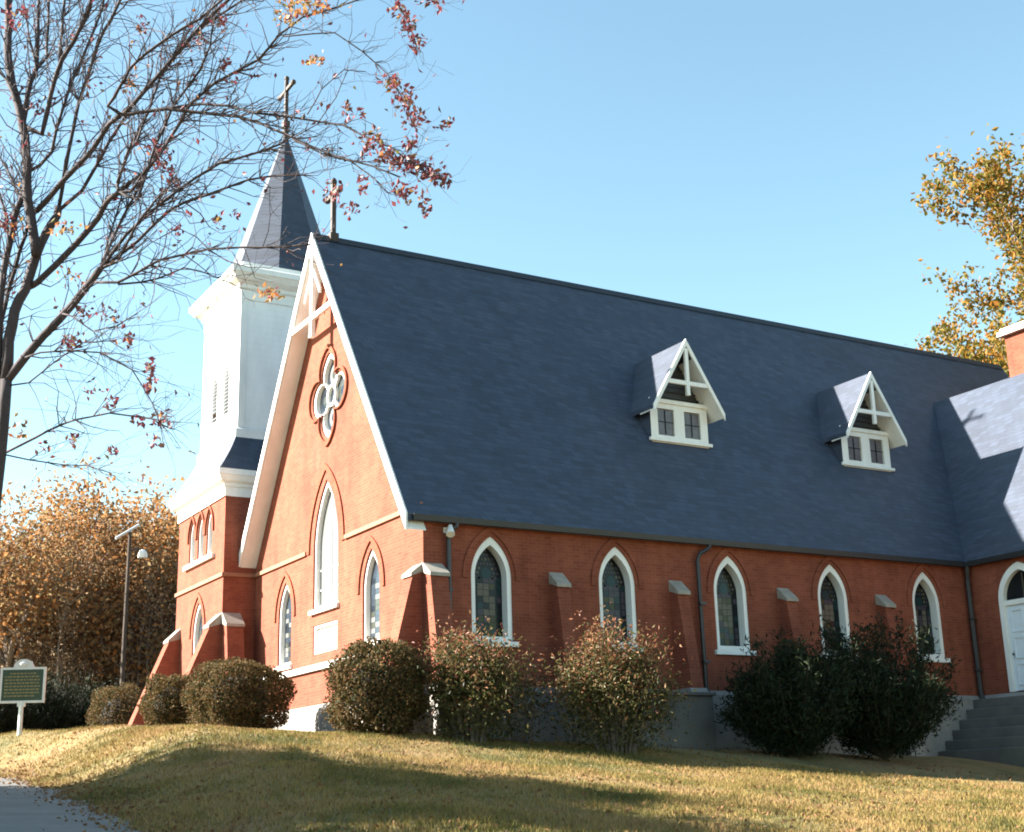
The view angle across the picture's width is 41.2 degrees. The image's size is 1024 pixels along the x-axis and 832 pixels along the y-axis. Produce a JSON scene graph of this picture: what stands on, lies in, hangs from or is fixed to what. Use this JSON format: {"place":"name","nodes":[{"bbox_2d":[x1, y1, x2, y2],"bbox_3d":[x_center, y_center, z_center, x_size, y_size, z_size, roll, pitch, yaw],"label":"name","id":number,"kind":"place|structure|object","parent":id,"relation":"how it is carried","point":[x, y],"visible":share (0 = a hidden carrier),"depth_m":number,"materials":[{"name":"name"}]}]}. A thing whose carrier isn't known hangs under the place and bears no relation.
{"place":"outdoors","nodes":[
{"label":"outdoors","id":0,"kind":"place"},
{"bbox_2d":[0,777,141,831],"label":"driveway","id":1,"kind":"structure","parent":0,"point":[20,811],"depth_m":16.16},
{"bbox_2d":[0,722,1023,831],"bbox_3d":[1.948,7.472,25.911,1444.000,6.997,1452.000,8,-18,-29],"label":"ground","id":2,"kind":"structure","parent":0,"point":[966,766],"depth_m":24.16,"materials":[{"name":"green plant"}]},
{"bbox_2d":[0,659,28,733],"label":"evergreen shrub","id":3,"kind":"object","parent":2,"relation":"on","point":[3,712],"visible":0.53,"depth_m":43.00,"materials":[{"name":"green plant"}]},
{"bbox_2d":[0,659,46,735],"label":"historical marker","id":4,"kind":"object","parent":2,"relation":"on","point":[22,682],"visible":0.99,"depth_m":33.40,"materials":[{"name":"metal"}]},
{"bbox_2d":[0,682,60,732],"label":"evergreen shrub","id":5,"kind":"object","parent":2,"relation":"on","point":[31,716],"visible":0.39,"depth_m":44.04,"materials":[{"name":"green plant"}]},
{"bbox_2d":[0,518,111,704],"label":"understorey tree","id":6,"kind":"object","parent":2,"relation":"on","point":[60,645],"visible":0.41,"depth_m":55.85,"materials":[{"name":"brown plant"}]},
{"bbox_2d":[0,529,122,691],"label":"understorey tree","id":7,"kind":"object","parent":2,"relation":"on","point":[42,653],"visible":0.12,"depth_m":56.40,"materials":[{"name":"brown plant"}]},
{"bbox_2d":[34,660,91,730],"bbox_3d":[-15.567,9.654,45.608,2.669,2.913,2.812,-13,-19,35],"label":"evergreen shrub","id":8,"kind":"object","parent":2,"relation":"on","point":[57,711],"visible":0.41,"depth_m":45.32,"materials":[{"name":"green plant"}]},
{"bbox_2d":[0,527,135,700],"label":"understorey tree","id":9,"kind":"object","parent":2,"relation":"on","point":[21,639],"visible":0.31,"depth_m":55.60,"materials":[{"name":"brown plant"}]},
{"bbox_2d":[11,504,134,694],"bbox_3d":[-19.426,9.532,59.539,6.373,10.966,8.499,-12,-19,33],"label":"understorey tree","id":10,"kind":"object","parent":2,"relation":"on","point":[76,613],"visible":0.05,"depth_m":59.02,"materials":[{"name":"brown plant"}]},
{"bbox_2d":[47,669,108,728],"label":"evergreen shrub","id":11,"kind":"object","parent":2,"relation":"on","point":[82,722],"visible":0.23,"depth_m":46.57,"materials":[{"name":"green plant"}]},
{"bbox_2d":[0,467,166,671],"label":"autumn tree","id":12,"kind":"object","parent":2,"relation":"on","point":[41,532],"visible":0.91,"depth_m":55.19,"materials":[{"name":"brown plant"}]},
{"bbox_2d":[0,464,176,674],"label":"autumn tree","id":13,"kind":"object","parent":2,"relation":"on","point":[90,515],"visible":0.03,"depth_m":62.40,"materials":[{"name":"brown plant"}]},
{"bbox_2d":[13,517,166,701],"bbox_3d":[-18.390,9.707,58.896,8.027,10.357,6.018,10,-19,-35],"label":"understorey tree","id":14,"kind":"object","parent":2,"relation":"on","point":[91,635],"visible":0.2,"depth_m":58.62,"materials":[{"name":"brown plant"}]},
{"bbox_2d":[15,497,179,688],"bbox_3d":[-18.066,9.762,60.938,11.986,11.500,9.694,-14,-20,38],"label":"autumn tree","id":15,"kind":"object","parent":2,"relation":"on","point":[144,588],"visible":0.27,"depth_m":59.44,"materials":[{"name":"brown plant"}]},
{"bbox_2d":[73,676,126,723],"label":"evergreen shrub","id":16,"kind":"object","parent":2,"relation":"on","point":[117,684],"visible":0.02,"depth_m":48.92,"materials":[{"name":"green plant"}]},
{"bbox_2d":[25,456,184,698],"bbox_3d":[-16.913,9.504,63.669,12.666,13.842,14.530,8,-18,-29],"label":"autumn tree","id":17,"kind":"object","parent":2,"relation":"on","point":[159,531],"visible":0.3,"depth_m":60.88,"materials":[{"name":"brown plant"}]},
{"bbox_2d":[84,682,142,727],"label":"clipped shrub","id":18,"kind":"object","parent":2,"relation":"on","point":[116,709],"visible":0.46,"depth_m":41.33,"materials":[{"name":"green plant"}]},
{"bbox_2d":[63,477,179,657],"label":"autumn tree","id":19,"kind":"object","parent":2,"relation":"on","point":[109,480],"depth_m":66.36,"materials":[{"name":"brown plant"}]},
{"bbox_2d":[67,533,178,693],"bbox_3d":[-17.522,10.344,62.273,6.373,10.966,8.499,-13,-19,35],"label":"understorey tree","id":20,"kind":"object","parent":2,"relation":"on","point":[119,598],"visible":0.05,"depth_m":60.14,"materials":[{"name":"brown plant"}]},
{"bbox_2d":[115,524,147,685],"bbox_3d":[-14.604,8.552,51.606,1.300,9.204,0.424,8,-18,-29],"label":"lamp pole","id":21,"kind":"object","parent":2,"relation":"on","point":[142,553],"visible":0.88,"depth_m":52.08,"materials":[{"name":"metal"}]},
{"bbox_2d":[85,527,177,687],"bbox_3d":[-16.442,10.538,62.871,8.499,10.966,6.373,-9,-17,23],"label":"understorey tree","id":22,"kind":"object","parent":2,"relation":"on","point":[150,598],"visible":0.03,"depth_m":61.95,"materials":[{"name":"brown plant"}]},
{"bbox_2d":[91,537,176,699],"bbox_3d":[-16.163,10.258,60.779,6.018,10.357,8.027,-2,-16,0],"label":"understorey tree","id":23,"kind":"object","parent":2,"relation":"on","point":[139,672],"visible":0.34,"depth_m":59.05,"materials":[{"name":"brown plant"}]},
{"bbox_2d":[87,451,190,611],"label":"autumn tree","id":24,"kind":"object","parent":2,"relation":"on","point":[160,493],"visible":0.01,"depth_m":69.33,"materials":[{"name":"brown plant"}]},
{"bbox_2d":[123,521,178,636],"bbox_3d":[-14.643,11.152,65.783,10.790,11.575,12.385,0,-16,-7],"label":"autumn tree","id":25,"kind":"object","parent":2,"relation":"on","point":[167,616],"visible":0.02,"depth_m":61.72,"materials":[{"name":"brown plant"}]},
{"bbox_2d":[136,672,200,725],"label":"clipped shrub","id":26,"kind":"object","parent":2,"relation":"on","point":[160,704],"visible":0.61,"depth_m":33.75,"materials":[{"name":"green plant"}]},
{"bbox_2d":[0,0,470,534],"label":"crape myrtle","id":27,"kind":"object","parent":2,"relation":"on","point":[10,370],"visible":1,"depth_m":7.42,"materials":[{"name":"brown plant"}]},
{"bbox_2d":[179,656,297,728],"bbox_3d":[-6.508,6.727,32.587,2.713,1.914,2.409,8,-18,-29],"label":"clipped shrub","id":28,"kind":"object","parent":2,"relation":"on","point":[236,695],"visible":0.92,"depth_m":31.93,"materials":[{"name":"green plant"}]},
{"bbox_2d":[321,636,428,733],"bbox_3d":[-2.728,5.479,27.370,2.126,2.039,2.154,8,-18,-29],"label":"clipped shrub","id":29,"kind":"object","parent":2,"relation":"on","point":[372,693],"visible":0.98,"depth_m":26.83,"materials":[{"name":"green plant"}]},
{"bbox_2d":[400,610,554,742],"bbox_3d":[-0.864,5.269,27.578,3.236,2.670,3.370,8,-18,-29],"label":"leafy shrub","id":30,"kind":"object","parent":2,"relation":"on","point":[473,691],"visible":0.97,"depth_m":27.13,"materials":[{"name":"green plant"}]},
{"bbox_2d":[0,724,1023,831],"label":"fallen leaves","id":31,"kind":"object","parent":2,"relation":"on","point":[115,808],"visible":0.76,"depth_m":19.19,"materials":[{"name":"brown plant"}]},
{"bbox_2d":[480,638,583,742],"bbox_3d":[0.237,5.842,28.908,2.587,2.240,2.640,2,-16,-14],"label":"leafy shrub","id":32,"kind":"object","parent":2,"relation":"on","point":[530,709],"visible":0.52,"depth_m":28.74,"materials":[{"name":"green plant"}]},
{"bbox_2d":[127,76,1023,766],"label":"church","id":33,"kind":"structure","parent":2,"relation":"on","point":[713,488],"depth_m":36.37,"materials":[{"name":"brick"}]},
{"bbox_2d":[186,524,194,565],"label":"lancet window","id":34,"kind":"structure","parent":33,"relation":"in","point":[192,536],"depth_m":41.39,"materials":[{"name":"white paint"}]},
{"bbox_2d":[193,604,202,652],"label":"lancet window","id":35,"kind":"structure","parent":33,"relation":"in","point":[198,628],"depth_m":40.12,"materials":[{"name":"white paint"}]},
{"bbox_2d":[194,521,203,561],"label":"lancet window","id":36,"kind":"structure","parent":33,"relation":"in","point":[201,539],"depth_m":40.72,"materials":[{"name":"white paint"}]},
{"bbox_2d":[202,515,212,557],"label":"lancet window","id":37,"kind":"structure","parent":33,"relation":"in","point":[210,532],"depth_m":40.04,"materials":[{"name":"white paint"}]},
{"bbox_2d":[273,584,291,671],"bbox_3d":[-6.020,5.614,36.405,0.290,2.340,1.160,8,-18,-29],"label":"lancet window","id":38,"kind":"structure","parent":33,"relation":"in","point":[286,611],"depth_m":36.65,"materials":[{"name":"white paint"}]},
{"bbox_2d":[308,481,338,615],"bbox_3d":[-4.677,3.267,34.588,0.290,3.400,1.800,8,-18,-29],"label":"lancet window","id":39,"kind":"structure","parent":33,"relation":"in","point":[326,546],"depth_m":34.85,"materials":[{"name":"white paint"}]},
{"bbox_2d":[314,353,343,436],"bbox_3d":[-4.692,-0.540,35.643,0.150,2.314,2.162,8,-18,-29],"label":"quatrefoil window","id":40,"kind":"structure","parent":33,"relation":"in","point":[329,394],"depth_m":35.84,"materials":[{"name":"white paint"}]},
{"bbox_2d":[364,550,379,643],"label":"lancet window","id":41,"kind":"structure","parent":33,"relation":"in","point":[372,579],"depth_m":32.09,"materials":[{"name":"white paint"}]},
{"bbox_2d":[443,524,454,536],"bbox_3d":[-1.389,2.525,29.974,0.203,0.302,0.357,8,-18,-29],"label":"flood lamp","id":42,"kind":"object","parent":33,"relation":"attached to","point":[449,531],"visible":1,"depth_m":29.90,"materials":[{"name":"white metal"}]},
{"bbox_2d":[471,537,518,647],"bbox_3d":[-0.502,3.922,30.439,1.240,2.470,0.390,8,-18,-29],"label":"lancet window","id":43,"kind":"structure","parent":33,"relation":"in","point":[490,570],"depth_m":30.57,"materials":[{"name":"white paint"}]},
{"bbox_2d":[599,547,642,651],"bbox_3d":[2.434,4.310,32.108,1.240,2.470,0.390,8,-18,-29],"label":"lancet window","id":44,"kind":"structure","parent":33,"relation":"in","point":[616,580],"depth_m":32.29,"materials":[{"name":"white paint"}]},
{"bbox_2d":[714,556,756,655],"bbox_3d":[5.371,4.699,33.776,1.240,2.470,0.390,8,-18,-29],"label":"lancet window","id":45,"kind":"structure","parent":33,"relation":"in","point":[730,600],"depth_m":33.90,"materials":[{"name":"white paint"}]},
{"bbox_2d":[818,564,850,658],"bbox_3d":[8.308,5.087,35.444,1.240,2.470,0.390,8,-18,-29],"label":"lancet window","id":46,"kind":"structure","parent":33,"relation":"in","point":[832,597],"depth_m":35.67,"materials":[{"name":"white paint"}]},
{"bbox_2d":[912,572,950,662],"bbox_3d":[11.245,5.476,37.113,1.240,2.470,0.390,8,-18,-29],"label":"lancet window","id":47,"kind":"structure","parent":33,"relation":"in","point":[926,609],"depth_m":37.31,"materials":[{"name":"white paint"}]},
{"bbox_2d":[527,602,707,752],"bbox_3d":[2.168,5.373,28.259,3.624,3.188,3.474,-4,-16,8],"label":"leafy shrub","id":48,"kind":"object","parent":2,"relation":"on","point":[609,688],"visible":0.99,"depth_m":27.75,"materials":[{"name":"green plant"}]},
{"bbox_2d":[712,625,869,756],"bbox_3d":[6.272,6.215,30.789,3.451,3.013,3.297,8,-18,-29],"label":"evergreen shrub","id":49,"kind":"object","parent":2,"relation":"on","point":[796,711],"visible":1,"depth_m":30.13,"materials":[{"name":"green plant"}]},
{"bbox_2d":[806,608,962,759],"bbox_3d":[8.560,6.236,31.825,3.938,3.599,3.885,-5,-16,12],"label":"evergreen shrub","id":50,"kind":"object","parent":2,"relation":"on","point":[891,725],"visible":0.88,"depth_m":31.21,"materials":[{"name":"green plant"}]},
{"bbox_2d":[905,123,1023,376],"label":"golden tree","id":51,"kind":"object","parent":2,"relation":"on","point":[989,188],"visible":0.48,"depth_m":57.04,"materials":[{"name":"yellow plant"}]},
{"bbox_2d":[0,0,1023,556],"label":"sky","id":52,"kind":"structure","parent":0,"point":[760,159],"materials":[{"name":"blue"}]}
]}

